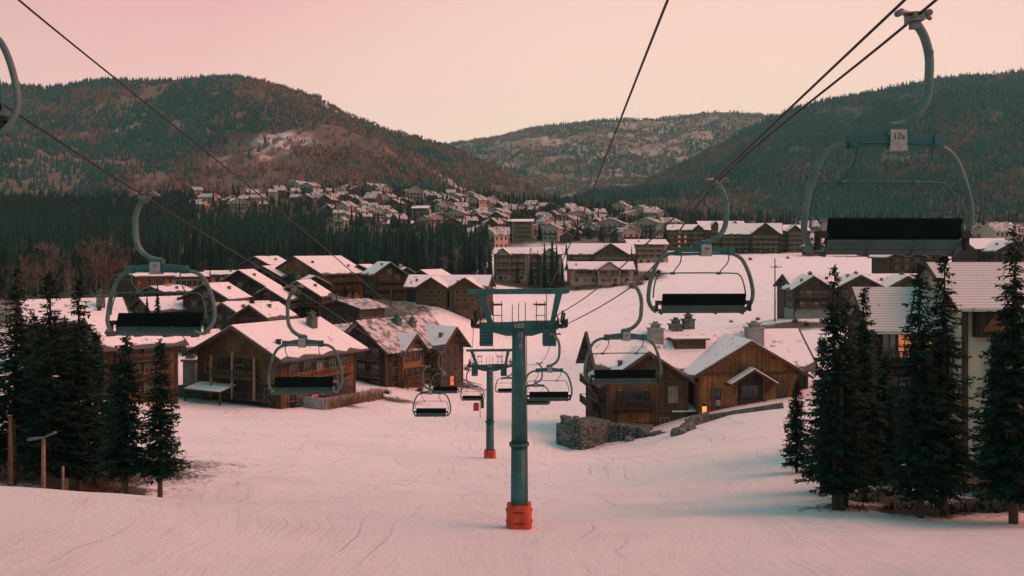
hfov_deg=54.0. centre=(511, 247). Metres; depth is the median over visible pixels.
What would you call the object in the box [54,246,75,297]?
bare tree
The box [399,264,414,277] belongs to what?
chalet
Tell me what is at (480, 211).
village house
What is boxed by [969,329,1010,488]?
spruce tree
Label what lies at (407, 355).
window
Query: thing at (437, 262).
conifer
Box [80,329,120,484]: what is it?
spruce tree
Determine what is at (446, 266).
bare tree
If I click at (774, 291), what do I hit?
utility pole
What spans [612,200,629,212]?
village house
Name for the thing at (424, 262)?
conifer
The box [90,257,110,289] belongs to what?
bare tree
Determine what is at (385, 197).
village house
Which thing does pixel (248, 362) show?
window
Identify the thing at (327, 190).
village house
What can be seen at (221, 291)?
chalet
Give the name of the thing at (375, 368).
window
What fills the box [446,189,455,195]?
village house
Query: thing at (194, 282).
window
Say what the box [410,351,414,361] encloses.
window
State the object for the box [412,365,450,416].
chairlift chair
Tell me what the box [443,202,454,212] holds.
village house
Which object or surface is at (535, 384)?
chairlift chair
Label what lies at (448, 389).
chairlift chair
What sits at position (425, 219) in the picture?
village house
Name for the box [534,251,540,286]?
conifer
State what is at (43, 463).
signpost
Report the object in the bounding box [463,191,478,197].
village house
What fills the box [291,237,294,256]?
conifer
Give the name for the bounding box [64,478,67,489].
wooden stub
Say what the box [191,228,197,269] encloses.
conifer
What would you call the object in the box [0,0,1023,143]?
sky
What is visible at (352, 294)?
conifer
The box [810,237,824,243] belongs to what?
village house
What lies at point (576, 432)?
terrace wall
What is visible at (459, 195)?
village house
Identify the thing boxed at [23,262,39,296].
bare tree
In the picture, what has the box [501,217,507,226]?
village house
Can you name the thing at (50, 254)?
conifer
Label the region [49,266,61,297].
bare tree
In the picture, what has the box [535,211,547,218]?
village house
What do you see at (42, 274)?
bare tree
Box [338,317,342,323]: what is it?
window
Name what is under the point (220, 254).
conifer
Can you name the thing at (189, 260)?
conifer
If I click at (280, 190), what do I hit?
village house
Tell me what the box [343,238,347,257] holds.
conifer
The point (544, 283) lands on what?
conifer
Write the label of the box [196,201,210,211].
village house
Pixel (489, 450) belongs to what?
lift tower
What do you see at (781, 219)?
hill foot woods
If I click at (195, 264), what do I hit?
conifer
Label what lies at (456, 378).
window
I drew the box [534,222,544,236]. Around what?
village house
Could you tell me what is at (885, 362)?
spruce tree
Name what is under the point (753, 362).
lodge
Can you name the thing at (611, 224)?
village house
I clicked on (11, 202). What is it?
forest
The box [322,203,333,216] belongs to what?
village house
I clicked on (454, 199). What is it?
village house
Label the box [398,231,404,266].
conifer
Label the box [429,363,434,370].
window
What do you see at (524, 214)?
village woods
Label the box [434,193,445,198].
village house
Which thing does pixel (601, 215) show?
village house
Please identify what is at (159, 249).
conifer
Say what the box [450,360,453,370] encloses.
window
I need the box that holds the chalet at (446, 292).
[402,275,495,318]
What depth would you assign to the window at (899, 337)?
79.94 m
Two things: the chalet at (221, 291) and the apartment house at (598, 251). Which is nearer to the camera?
the chalet at (221, 291)
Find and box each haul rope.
[0,102,469,370]
[18,0,478,365]
[495,0,937,367]
[548,0,668,288]
[556,0,905,315]
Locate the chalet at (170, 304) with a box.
[128,295,186,312]
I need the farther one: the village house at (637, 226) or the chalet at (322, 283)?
the village house at (637, 226)
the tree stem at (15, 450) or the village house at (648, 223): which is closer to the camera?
the tree stem at (15, 450)
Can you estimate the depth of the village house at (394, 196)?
1028.29 m
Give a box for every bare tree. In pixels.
[0,269,13,310]
[6,264,20,305]
[13,253,32,290]
[22,245,48,298]
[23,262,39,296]
[30,241,65,294]
[35,260,49,295]
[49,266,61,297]
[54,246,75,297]
[69,264,76,295]
[75,242,95,297]
[81,237,111,293]
[85,265,98,297]
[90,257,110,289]
[91,234,118,296]
[101,242,125,283]
[102,250,119,294]
[114,246,135,273]
[196,260,207,270]
[438,257,450,270]
[453,246,460,273]
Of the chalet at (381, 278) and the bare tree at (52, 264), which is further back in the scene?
the chalet at (381, 278)
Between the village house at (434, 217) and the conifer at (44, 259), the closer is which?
the conifer at (44, 259)
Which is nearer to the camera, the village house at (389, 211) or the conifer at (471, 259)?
the conifer at (471, 259)
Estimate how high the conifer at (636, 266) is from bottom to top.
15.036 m
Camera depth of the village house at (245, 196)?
1022.77 m
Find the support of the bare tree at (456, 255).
on the ground
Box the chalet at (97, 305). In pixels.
[13,289,129,375]
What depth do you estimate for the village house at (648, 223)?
780.47 m
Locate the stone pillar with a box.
[180,354,196,384]
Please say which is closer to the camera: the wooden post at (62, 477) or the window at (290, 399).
the wooden post at (62, 477)
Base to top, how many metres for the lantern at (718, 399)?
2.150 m
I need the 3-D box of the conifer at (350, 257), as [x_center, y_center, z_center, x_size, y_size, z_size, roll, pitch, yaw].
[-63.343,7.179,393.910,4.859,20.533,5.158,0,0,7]
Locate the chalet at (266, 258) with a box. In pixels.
[237,252,286,269]
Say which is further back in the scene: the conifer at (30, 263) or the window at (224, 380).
the conifer at (30, 263)
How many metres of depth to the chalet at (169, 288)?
266.75 m
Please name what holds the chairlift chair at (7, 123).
hanging from the haul rope at (65, 38)
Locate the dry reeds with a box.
[321,385,384,409]
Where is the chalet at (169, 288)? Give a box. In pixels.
[138,284,192,296]
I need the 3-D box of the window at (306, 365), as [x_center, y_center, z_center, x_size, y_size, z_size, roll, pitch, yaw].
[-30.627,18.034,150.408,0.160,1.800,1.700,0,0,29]
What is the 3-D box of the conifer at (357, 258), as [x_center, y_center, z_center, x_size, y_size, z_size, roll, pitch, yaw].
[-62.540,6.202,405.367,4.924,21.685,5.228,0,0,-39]
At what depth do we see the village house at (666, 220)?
809.39 m
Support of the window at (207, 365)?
in the chalet at (233, 362)
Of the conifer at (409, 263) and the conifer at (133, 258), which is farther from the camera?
the conifer at (409, 263)
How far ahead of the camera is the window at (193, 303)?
229.52 m
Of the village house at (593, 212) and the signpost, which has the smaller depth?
the signpost
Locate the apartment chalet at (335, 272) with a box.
[275,253,363,297]
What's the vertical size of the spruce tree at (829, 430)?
14.765 m
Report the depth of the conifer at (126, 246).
431.44 m
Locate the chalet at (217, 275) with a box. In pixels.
[202,269,236,282]
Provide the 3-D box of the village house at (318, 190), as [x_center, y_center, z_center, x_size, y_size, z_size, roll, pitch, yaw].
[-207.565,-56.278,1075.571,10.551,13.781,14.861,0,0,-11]
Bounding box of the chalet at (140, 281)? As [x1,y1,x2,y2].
[112,273,175,310]
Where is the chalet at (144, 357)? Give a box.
[67,316,188,403]
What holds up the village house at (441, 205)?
on the ground
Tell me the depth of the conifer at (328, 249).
448.40 m
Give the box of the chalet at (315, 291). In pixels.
[283,272,335,318]
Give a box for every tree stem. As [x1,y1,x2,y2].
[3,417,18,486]
[7,420,20,485]
[834,353,847,510]
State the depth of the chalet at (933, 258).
334.20 m
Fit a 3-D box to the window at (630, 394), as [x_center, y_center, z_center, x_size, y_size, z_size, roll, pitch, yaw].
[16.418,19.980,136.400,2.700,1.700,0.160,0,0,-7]
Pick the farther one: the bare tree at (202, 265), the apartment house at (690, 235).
the apartment house at (690, 235)
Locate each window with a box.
[132,349,139,356]
[144,348,153,355]
[144,363,153,373]
[144,381,153,392]
[151,279,155,284]
[187,280,191,285]
[191,301,196,308]
[192,280,196,285]
[203,292,208,297]
[205,363,209,371]
[222,356,230,371]
[222,378,230,393]
[233,357,242,372]
[233,379,242,394]
[244,358,252,373]
[244,380,252,395]
[264,293,269,297]
[264,388,272,399]
[288,395,296,401]
[290,363,297,376]
[303,362,310,374]
[316,360,323,372]
[329,358,335,369]
[333,379,338,389]
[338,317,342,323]
[341,356,347,367]
[341,377,348,390]
[357,363,364,373]
[371,348,378,358]
[371,364,378,374]
[393,366,397,374]
[405,352,409,361]
[405,368,409,377]
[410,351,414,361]
[411,367,414,375]
[416,351,419,360]
[416,366,419,376]
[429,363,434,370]
[444,347,447,356]
[444,361,447,371]
[444,376,447,385]
[450,346,454,355]
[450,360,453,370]
[450,375,453,385]
[455,345,459,354]
[455,359,459,369]
[455,374,459,384]
[623,388,642,400]
[659,417,669,424]
[668,386,678,402]
[710,388,721,399]
[741,385,758,401]
[777,387,786,398]
[881,334,896,358]
[887,376,899,397]
[897,334,912,358]
[899,376,912,398]
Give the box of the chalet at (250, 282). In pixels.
[218,269,282,295]
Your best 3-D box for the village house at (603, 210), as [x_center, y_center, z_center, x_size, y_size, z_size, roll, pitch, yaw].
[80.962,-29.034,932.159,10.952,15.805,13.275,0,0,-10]
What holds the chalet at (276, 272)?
on the ground
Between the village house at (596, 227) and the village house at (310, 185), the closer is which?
the village house at (596, 227)
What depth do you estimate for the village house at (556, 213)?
886.68 m
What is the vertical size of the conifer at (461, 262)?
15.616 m
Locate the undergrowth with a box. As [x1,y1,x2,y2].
[0,452,1007,513]
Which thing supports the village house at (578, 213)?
on the ground
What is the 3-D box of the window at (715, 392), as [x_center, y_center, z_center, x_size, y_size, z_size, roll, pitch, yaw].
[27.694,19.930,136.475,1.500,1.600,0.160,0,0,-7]
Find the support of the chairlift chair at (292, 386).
hanging from the haul rope at (56, 139)
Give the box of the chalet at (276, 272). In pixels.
[256,264,288,286]
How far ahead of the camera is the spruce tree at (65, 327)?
77.89 m
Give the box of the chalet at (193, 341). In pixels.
[178,329,220,356]
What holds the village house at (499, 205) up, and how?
on the ground
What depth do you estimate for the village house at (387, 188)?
1079.09 m
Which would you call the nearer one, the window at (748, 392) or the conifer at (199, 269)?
the window at (748, 392)
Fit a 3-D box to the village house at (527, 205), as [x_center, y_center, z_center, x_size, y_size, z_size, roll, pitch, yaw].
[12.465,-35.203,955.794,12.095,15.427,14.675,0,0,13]
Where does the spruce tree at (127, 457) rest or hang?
on the ground
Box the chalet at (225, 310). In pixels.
[203,300,249,330]
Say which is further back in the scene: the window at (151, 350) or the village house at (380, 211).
the village house at (380, 211)
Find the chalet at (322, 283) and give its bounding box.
[301,274,334,293]
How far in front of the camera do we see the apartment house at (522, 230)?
683.91 m
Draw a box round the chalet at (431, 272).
[412,269,450,274]
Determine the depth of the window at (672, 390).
137.09 m
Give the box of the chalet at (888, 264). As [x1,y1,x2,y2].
[868,255,930,273]
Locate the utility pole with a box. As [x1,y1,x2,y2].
[774,258,776,321]
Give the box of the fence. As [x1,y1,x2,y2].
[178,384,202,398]
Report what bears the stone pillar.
on the ground
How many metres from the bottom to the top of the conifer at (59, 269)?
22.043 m
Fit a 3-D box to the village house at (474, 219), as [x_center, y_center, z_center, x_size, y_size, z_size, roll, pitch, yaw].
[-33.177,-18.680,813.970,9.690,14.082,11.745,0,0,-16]
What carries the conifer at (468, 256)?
on the ground
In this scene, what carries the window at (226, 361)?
in the chalet at (233, 362)
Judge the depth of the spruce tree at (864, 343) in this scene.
61.58 m
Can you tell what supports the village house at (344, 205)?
on the ground
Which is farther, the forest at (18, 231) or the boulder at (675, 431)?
the forest at (18, 231)
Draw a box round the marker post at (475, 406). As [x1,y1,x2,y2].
[473,394,483,410]
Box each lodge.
[576,314,818,426]
[773,271,917,318]
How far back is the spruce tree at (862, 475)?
58.58 m
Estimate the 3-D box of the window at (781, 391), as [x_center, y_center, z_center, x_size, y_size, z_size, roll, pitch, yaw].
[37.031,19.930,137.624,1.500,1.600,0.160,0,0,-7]
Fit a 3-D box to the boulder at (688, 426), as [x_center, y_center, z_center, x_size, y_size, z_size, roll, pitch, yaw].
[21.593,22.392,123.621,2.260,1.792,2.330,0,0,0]
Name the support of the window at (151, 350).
in the chalet at (144, 357)
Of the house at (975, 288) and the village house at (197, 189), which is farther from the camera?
the village house at (197, 189)
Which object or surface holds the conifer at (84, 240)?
on the ground
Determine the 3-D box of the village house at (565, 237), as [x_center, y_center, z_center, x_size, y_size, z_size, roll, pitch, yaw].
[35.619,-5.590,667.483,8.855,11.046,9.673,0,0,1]
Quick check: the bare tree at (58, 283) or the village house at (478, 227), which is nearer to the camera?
the bare tree at (58, 283)
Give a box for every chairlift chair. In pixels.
[0,37,21,137]
[104,191,216,337]
[267,284,342,395]
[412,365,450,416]
[430,351,461,392]
[460,370,484,400]
[495,360,511,392]
[522,333,572,401]
[526,362,549,404]
[583,280,661,384]
[646,177,754,314]
[801,8,974,256]
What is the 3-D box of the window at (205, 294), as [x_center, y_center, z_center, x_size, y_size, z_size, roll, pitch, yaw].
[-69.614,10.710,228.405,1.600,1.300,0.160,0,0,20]
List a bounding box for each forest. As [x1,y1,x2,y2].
[0,72,610,208]
[0,182,195,228]
[0,205,491,273]
[445,109,779,197]
[547,68,1023,221]
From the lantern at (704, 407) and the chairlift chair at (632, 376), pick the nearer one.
the chairlift chair at (632, 376)
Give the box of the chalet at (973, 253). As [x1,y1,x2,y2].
[951,238,1004,261]
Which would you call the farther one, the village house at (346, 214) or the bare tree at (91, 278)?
the village house at (346, 214)
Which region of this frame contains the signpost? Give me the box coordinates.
[27,431,56,488]
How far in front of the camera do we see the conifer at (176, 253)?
428.39 m
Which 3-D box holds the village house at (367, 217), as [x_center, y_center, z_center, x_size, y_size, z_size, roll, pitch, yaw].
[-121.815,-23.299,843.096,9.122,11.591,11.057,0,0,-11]
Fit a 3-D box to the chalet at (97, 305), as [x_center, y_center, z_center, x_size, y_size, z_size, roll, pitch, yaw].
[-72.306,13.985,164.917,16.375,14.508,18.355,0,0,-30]
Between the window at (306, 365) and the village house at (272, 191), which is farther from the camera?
the village house at (272, 191)
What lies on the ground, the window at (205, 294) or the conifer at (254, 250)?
the conifer at (254, 250)
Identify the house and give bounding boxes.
[191,186,202,195]
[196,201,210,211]
[197,193,218,206]
[222,195,237,208]
[229,197,250,211]
[238,194,250,201]
[249,189,259,194]
[250,194,265,204]
[259,201,268,206]
[268,188,277,200]
[273,185,286,198]
[289,187,300,194]
[289,194,302,202]
[290,180,305,187]
[301,182,320,192]
[301,195,313,203]
[312,193,327,204]
[313,188,322,193]
[317,194,337,207]
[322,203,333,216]
[324,188,335,193]
[329,193,339,197]
[332,209,345,220]
[335,200,357,211]
[336,186,346,191]
[337,216,348,227]
[339,191,349,200]
[339,211,359,224]
[345,194,358,200]
[348,185,360,194]
[350,196,363,207]
[352,207,367,216]
[358,200,368,207]
[362,213,372,222]
[363,192,382,202]
[365,204,376,214]
[372,206,384,220]
[375,184,392,193]
[376,205,391,209]
[382,194,389,202]
[384,208,397,215]
[384,213,392,220]
[385,198,404,209]
[386,193,396,199]
[389,213,407,227]
[398,196,407,206]
[405,186,423,201]
[410,206,431,219]
[417,215,430,225]
[426,191,436,201]
[428,212,443,225]
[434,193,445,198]
[436,200,447,211]
[438,215,463,236]
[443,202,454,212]
[445,196,459,202]
[445,208,469,218]
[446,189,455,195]
[448,206,464,210]
[451,192,467,199]
[454,201,468,210]
[457,218,467,226]
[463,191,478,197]
[465,216,478,227]
[468,194,487,209]
[471,208,488,215]
[471,224,484,230]
[472,212,488,224]
[486,217,505,226]
[487,196,498,208]
[487,210,508,218]
[488,226,509,249]
[490,207,512,218]
[492,201,507,207]
[492,247,530,281]
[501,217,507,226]
[502,226,510,246]
[503,204,518,217]
[507,219,511,240]
[510,219,534,241]
[518,202,530,212]
[525,199,538,205]
[527,205,540,215]
[529,247,563,281]
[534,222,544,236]
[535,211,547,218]
[535,215,558,224]
[538,202,548,211]
[541,222,563,240]
[542,202,559,211]
[549,210,560,219]
[550,220,573,230]
[558,214,582,224]
[559,231,572,242]
[564,202,576,212]
[564,209,589,222]
[564,243,636,263]
[565,261,635,285]
[566,227,581,239]
[569,206,583,211]
[582,227,595,236]
[583,222,600,236]
[587,211,600,217]
[588,217,604,223]
[589,213,609,218]
[593,208,606,213]
[595,217,627,236]
[608,228,620,242]
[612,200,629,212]
[616,224,640,242]
[620,210,643,223]
[622,239,668,262]
[627,222,641,235]
[629,204,649,212]
[633,217,663,235]
[643,207,658,218]
[654,223,663,236]
[658,209,668,218]
[660,216,675,225]
[666,224,710,249]
[695,221,744,246]
[718,222,782,253]
[781,225,810,252]
[797,220,819,232]
[800,241,824,255]
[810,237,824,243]
[840,262,1023,459]
[971,224,982,237]
[980,221,1018,240]
[1015,224,1023,238]
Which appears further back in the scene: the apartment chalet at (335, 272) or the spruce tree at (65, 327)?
the apartment chalet at (335, 272)
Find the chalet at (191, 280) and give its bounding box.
[169,272,210,288]
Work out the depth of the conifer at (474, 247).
462.60 m
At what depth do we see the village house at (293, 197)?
1028.84 m
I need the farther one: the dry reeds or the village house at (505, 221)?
the village house at (505, 221)
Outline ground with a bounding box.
[0,195,1023,575]
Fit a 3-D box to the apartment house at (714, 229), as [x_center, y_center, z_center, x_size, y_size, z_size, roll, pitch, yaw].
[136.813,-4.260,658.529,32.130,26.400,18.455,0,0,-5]
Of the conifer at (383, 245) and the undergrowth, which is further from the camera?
the conifer at (383, 245)
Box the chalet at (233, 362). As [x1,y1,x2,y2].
[182,310,369,408]
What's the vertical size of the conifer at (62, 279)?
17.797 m
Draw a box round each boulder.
[586,441,594,448]
[625,435,633,441]
[670,427,686,435]
[679,422,696,431]
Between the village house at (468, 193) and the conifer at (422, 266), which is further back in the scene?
the village house at (468, 193)
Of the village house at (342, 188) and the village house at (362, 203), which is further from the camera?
the village house at (342, 188)
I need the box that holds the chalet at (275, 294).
[251,286,299,318]
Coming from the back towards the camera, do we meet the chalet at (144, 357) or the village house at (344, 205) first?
the village house at (344, 205)
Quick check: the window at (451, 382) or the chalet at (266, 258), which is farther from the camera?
the chalet at (266, 258)
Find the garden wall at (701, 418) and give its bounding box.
[684,402,783,425]
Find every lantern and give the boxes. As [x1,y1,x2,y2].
[701,403,706,412]
[716,397,720,409]
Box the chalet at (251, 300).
[225,297,270,303]
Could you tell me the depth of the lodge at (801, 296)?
254.86 m
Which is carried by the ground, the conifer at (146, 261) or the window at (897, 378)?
the conifer at (146, 261)
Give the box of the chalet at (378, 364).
[344,313,471,389]
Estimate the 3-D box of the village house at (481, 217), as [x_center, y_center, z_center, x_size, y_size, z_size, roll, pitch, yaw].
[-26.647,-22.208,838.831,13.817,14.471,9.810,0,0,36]
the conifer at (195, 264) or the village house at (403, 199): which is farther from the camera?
the village house at (403, 199)
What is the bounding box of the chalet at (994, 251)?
[979,238,1023,261]
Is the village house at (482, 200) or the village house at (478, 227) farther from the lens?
the village house at (482, 200)
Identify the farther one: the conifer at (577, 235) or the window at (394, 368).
the conifer at (577, 235)
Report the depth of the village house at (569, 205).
939.17 m
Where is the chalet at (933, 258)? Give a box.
[926,255,947,261]
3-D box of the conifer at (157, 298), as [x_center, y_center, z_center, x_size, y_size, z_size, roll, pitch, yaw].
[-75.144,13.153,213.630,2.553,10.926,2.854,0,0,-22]
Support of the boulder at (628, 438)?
on the ground
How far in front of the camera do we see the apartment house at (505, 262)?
477.82 m
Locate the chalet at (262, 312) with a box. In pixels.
[227,301,299,323]
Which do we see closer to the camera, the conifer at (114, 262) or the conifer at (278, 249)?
the conifer at (114, 262)
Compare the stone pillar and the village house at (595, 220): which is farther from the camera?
the village house at (595, 220)
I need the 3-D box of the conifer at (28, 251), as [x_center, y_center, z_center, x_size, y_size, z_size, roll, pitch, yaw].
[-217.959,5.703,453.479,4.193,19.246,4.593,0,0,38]
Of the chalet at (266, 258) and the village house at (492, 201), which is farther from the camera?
the village house at (492, 201)
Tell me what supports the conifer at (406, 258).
on the ground
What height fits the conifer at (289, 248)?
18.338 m
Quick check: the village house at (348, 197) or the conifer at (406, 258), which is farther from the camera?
the village house at (348, 197)
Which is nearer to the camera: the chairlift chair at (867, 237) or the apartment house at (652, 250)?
the chairlift chair at (867, 237)
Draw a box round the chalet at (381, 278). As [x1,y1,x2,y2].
[359,261,407,300]
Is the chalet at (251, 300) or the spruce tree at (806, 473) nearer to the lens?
the spruce tree at (806, 473)
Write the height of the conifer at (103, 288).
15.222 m
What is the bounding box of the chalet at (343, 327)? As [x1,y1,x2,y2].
[334,323,351,331]
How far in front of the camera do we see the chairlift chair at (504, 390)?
99.94 m
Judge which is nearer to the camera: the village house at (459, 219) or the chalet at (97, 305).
the chalet at (97, 305)
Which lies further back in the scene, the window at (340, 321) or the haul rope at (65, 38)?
the window at (340, 321)
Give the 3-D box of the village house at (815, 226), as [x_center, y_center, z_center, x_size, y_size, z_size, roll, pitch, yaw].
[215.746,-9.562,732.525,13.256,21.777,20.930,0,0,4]
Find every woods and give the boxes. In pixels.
[0,181,750,241]
[3,180,1022,224]
[813,222,1023,244]
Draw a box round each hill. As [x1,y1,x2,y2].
[0,79,539,196]
[454,112,768,196]
[636,73,1023,222]
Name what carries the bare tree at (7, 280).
on the ground
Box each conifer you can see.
[18,258,25,289]
[26,242,29,269]
[26,246,33,293]
[27,235,33,278]
[31,266,40,297]
[35,241,40,289]
[39,245,45,291]
[46,248,61,296]
[48,242,51,268]
[54,239,66,290]
[59,249,67,291]
[68,236,73,272]
[70,247,78,290]
[75,242,90,296]
[79,230,85,270]
[86,247,90,286]
[92,243,98,293]
[94,232,97,256]
[98,271,105,293]
[107,244,117,289]
[110,258,115,291]
[123,228,128,258]
[124,242,127,264]
[130,240,137,265]
[135,249,138,265]
[143,242,148,264]
[144,297,149,312]
[154,285,160,312]
[156,234,162,257]
[164,243,166,270]
[166,242,171,270]
[166,247,170,270]
[175,235,179,270]
[185,243,188,264]
[188,245,191,268]
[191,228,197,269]
[192,246,198,270]
[198,252,201,271]
[201,241,205,269]
[206,230,213,269]
[214,242,220,269]
[218,236,223,269]
[223,234,229,269]
[223,255,226,269]
[227,233,231,268]
[236,236,240,269]
[239,237,243,268]
[251,238,255,256]
[260,235,266,255]
[276,240,279,255]
[286,240,290,259]
[289,233,294,257]
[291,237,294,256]
[304,239,307,255]
[327,236,330,255]
[342,282,346,296]
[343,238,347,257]
[348,242,352,262]
[351,280,353,298]
[353,239,359,264]
[363,245,368,263]
[381,229,385,260]
[383,234,389,261]
[394,250,397,266]
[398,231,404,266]
[404,246,408,267]
[407,251,412,268]
[411,234,416,271]
[415,238,420,270]
[421,249,424,268]
[423,248,426,268]
[435,243,439,268]
[447,236,455,274]
[456,256,460,274]
[459,254,462,274]
[461,237,468,274]
[467,242,470,274]
[468,247,472,274]
[471,232,478,274]
[471,251,476,274]
[477,247,483,274]
[486,250,491,274]
[487,243,494,279]
[515,260,520,282]
[526,259,534,284]
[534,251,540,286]
[540,243,547,287]
[546,238,556,287]
[554,244,560,287]
[559,259,565,286]
[575,216,579,240]
[634,249,638,274]
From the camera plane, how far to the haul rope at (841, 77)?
18.71 m
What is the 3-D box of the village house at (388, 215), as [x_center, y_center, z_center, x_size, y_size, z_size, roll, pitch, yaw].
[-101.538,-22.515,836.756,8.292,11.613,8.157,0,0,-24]
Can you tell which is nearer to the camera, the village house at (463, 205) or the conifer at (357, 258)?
the conifer at (357, 258)
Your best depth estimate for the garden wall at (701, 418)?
126.50 m
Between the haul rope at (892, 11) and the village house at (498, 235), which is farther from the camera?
the village house at (498, 235)
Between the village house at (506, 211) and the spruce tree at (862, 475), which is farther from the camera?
the village house at (506, 211)
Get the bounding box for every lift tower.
[466,349,511,458]
[468,288,569,529]
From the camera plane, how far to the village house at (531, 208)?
938.05 m
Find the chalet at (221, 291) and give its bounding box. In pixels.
[177,279,251,320]
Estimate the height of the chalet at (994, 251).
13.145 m
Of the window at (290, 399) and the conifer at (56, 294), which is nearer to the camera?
the window at (290, 399)
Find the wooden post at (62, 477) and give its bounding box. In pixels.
[62,466,63,489]
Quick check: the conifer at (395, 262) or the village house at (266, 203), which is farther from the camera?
the village house at (266, 203)
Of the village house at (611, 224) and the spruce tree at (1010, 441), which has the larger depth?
the village house at (611, 224)
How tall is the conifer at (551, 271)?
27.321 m
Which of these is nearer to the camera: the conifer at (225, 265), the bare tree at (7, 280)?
the bare tree at (7, 280)
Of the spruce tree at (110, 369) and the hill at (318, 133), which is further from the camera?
the hill at (318, 133)
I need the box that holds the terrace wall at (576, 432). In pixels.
[556,415,665,449]
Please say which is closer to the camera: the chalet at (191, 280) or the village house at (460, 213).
the chalet at (191, 280)
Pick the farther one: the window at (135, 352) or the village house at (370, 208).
the village house at (370, 208)
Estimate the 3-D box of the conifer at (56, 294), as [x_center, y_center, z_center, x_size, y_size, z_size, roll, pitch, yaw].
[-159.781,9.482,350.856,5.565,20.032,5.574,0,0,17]
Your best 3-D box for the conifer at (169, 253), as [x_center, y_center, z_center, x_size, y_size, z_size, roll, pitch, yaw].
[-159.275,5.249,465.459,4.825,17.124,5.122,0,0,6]
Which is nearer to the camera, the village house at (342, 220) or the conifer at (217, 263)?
the conifer at (217, 263)
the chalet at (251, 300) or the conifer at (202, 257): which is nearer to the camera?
the chalet at (251, 300)
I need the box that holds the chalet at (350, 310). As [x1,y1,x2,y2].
[315,298,390,324]
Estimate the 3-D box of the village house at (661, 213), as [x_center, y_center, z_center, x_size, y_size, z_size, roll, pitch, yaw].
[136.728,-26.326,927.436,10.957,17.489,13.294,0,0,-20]
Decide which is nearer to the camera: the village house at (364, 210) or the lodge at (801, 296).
the lodge at (801, 296)
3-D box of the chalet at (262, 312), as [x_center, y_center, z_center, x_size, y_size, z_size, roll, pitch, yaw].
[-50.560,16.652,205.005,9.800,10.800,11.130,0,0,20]
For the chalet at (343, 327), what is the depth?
207.43 m
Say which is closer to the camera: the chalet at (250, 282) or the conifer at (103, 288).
the chalet at (250, 282)
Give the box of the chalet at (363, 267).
[354,260,374,270]
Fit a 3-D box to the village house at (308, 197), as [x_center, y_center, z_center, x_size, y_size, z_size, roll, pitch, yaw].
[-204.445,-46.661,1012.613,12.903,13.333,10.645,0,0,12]
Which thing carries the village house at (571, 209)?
on the ground
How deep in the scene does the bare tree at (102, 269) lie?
287.85 m
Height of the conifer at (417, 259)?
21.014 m
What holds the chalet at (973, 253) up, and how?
on the ground
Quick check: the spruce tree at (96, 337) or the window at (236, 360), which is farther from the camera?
the window at (236, 360)
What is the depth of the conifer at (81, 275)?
349.83 m
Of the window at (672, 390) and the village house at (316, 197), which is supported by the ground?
the village house at (316, 197)
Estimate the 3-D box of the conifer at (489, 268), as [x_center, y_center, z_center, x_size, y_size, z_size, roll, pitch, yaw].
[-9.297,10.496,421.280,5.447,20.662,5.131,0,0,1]
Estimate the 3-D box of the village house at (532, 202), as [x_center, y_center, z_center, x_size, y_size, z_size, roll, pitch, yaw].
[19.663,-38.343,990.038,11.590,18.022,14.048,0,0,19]
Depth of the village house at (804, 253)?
573.97 m
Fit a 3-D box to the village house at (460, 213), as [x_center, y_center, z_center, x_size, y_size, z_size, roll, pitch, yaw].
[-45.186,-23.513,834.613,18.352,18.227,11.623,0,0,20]
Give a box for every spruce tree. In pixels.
[0,264,54,477]
[0,307,24,465]
[7,270,94,488]
[12,311,59,466]
[40,276,113,491]
[53,315,89,463]
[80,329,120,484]
[94,336,151,493]
[104,360,134,480]
[128,337,192,496]
[779,380,813,472]
[793,264,871,509]
[799,336,831,487]
[811,299,878,506]
[849,287,896,501]
[868,352,907,485]
[874,260,968,518]
[901,256,982,515]
[957,224,1023,523]
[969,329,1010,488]
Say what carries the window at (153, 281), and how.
in the chalet at (140, 281)
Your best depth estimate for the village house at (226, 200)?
1001.31 m
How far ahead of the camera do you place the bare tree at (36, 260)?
290.03 m
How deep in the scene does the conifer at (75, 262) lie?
369.60 m
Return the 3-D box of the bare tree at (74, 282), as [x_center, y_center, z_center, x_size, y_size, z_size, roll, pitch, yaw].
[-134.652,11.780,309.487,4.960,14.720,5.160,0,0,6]
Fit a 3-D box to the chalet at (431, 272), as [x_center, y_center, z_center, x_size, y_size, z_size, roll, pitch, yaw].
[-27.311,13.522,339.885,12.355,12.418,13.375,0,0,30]
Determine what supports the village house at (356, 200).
on the ground
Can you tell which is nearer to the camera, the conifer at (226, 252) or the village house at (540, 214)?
the conifer at (226, 252)
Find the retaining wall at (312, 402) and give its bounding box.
[296,389,380,409]
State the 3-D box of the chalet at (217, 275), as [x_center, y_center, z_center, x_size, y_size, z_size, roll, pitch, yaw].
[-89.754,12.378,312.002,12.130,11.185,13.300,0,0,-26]
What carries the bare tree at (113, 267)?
on the ground
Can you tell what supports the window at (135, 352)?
in the chalet at (144, 357)
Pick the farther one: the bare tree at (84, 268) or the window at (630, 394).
the bare tree at (84, 268)
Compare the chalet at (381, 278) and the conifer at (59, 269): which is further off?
the conifer at (59, 269)
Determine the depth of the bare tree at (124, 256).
298.55 m
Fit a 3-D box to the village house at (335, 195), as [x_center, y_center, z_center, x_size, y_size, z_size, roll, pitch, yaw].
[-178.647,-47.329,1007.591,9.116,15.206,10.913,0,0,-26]
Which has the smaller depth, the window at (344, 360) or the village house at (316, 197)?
the window at (344, 360)

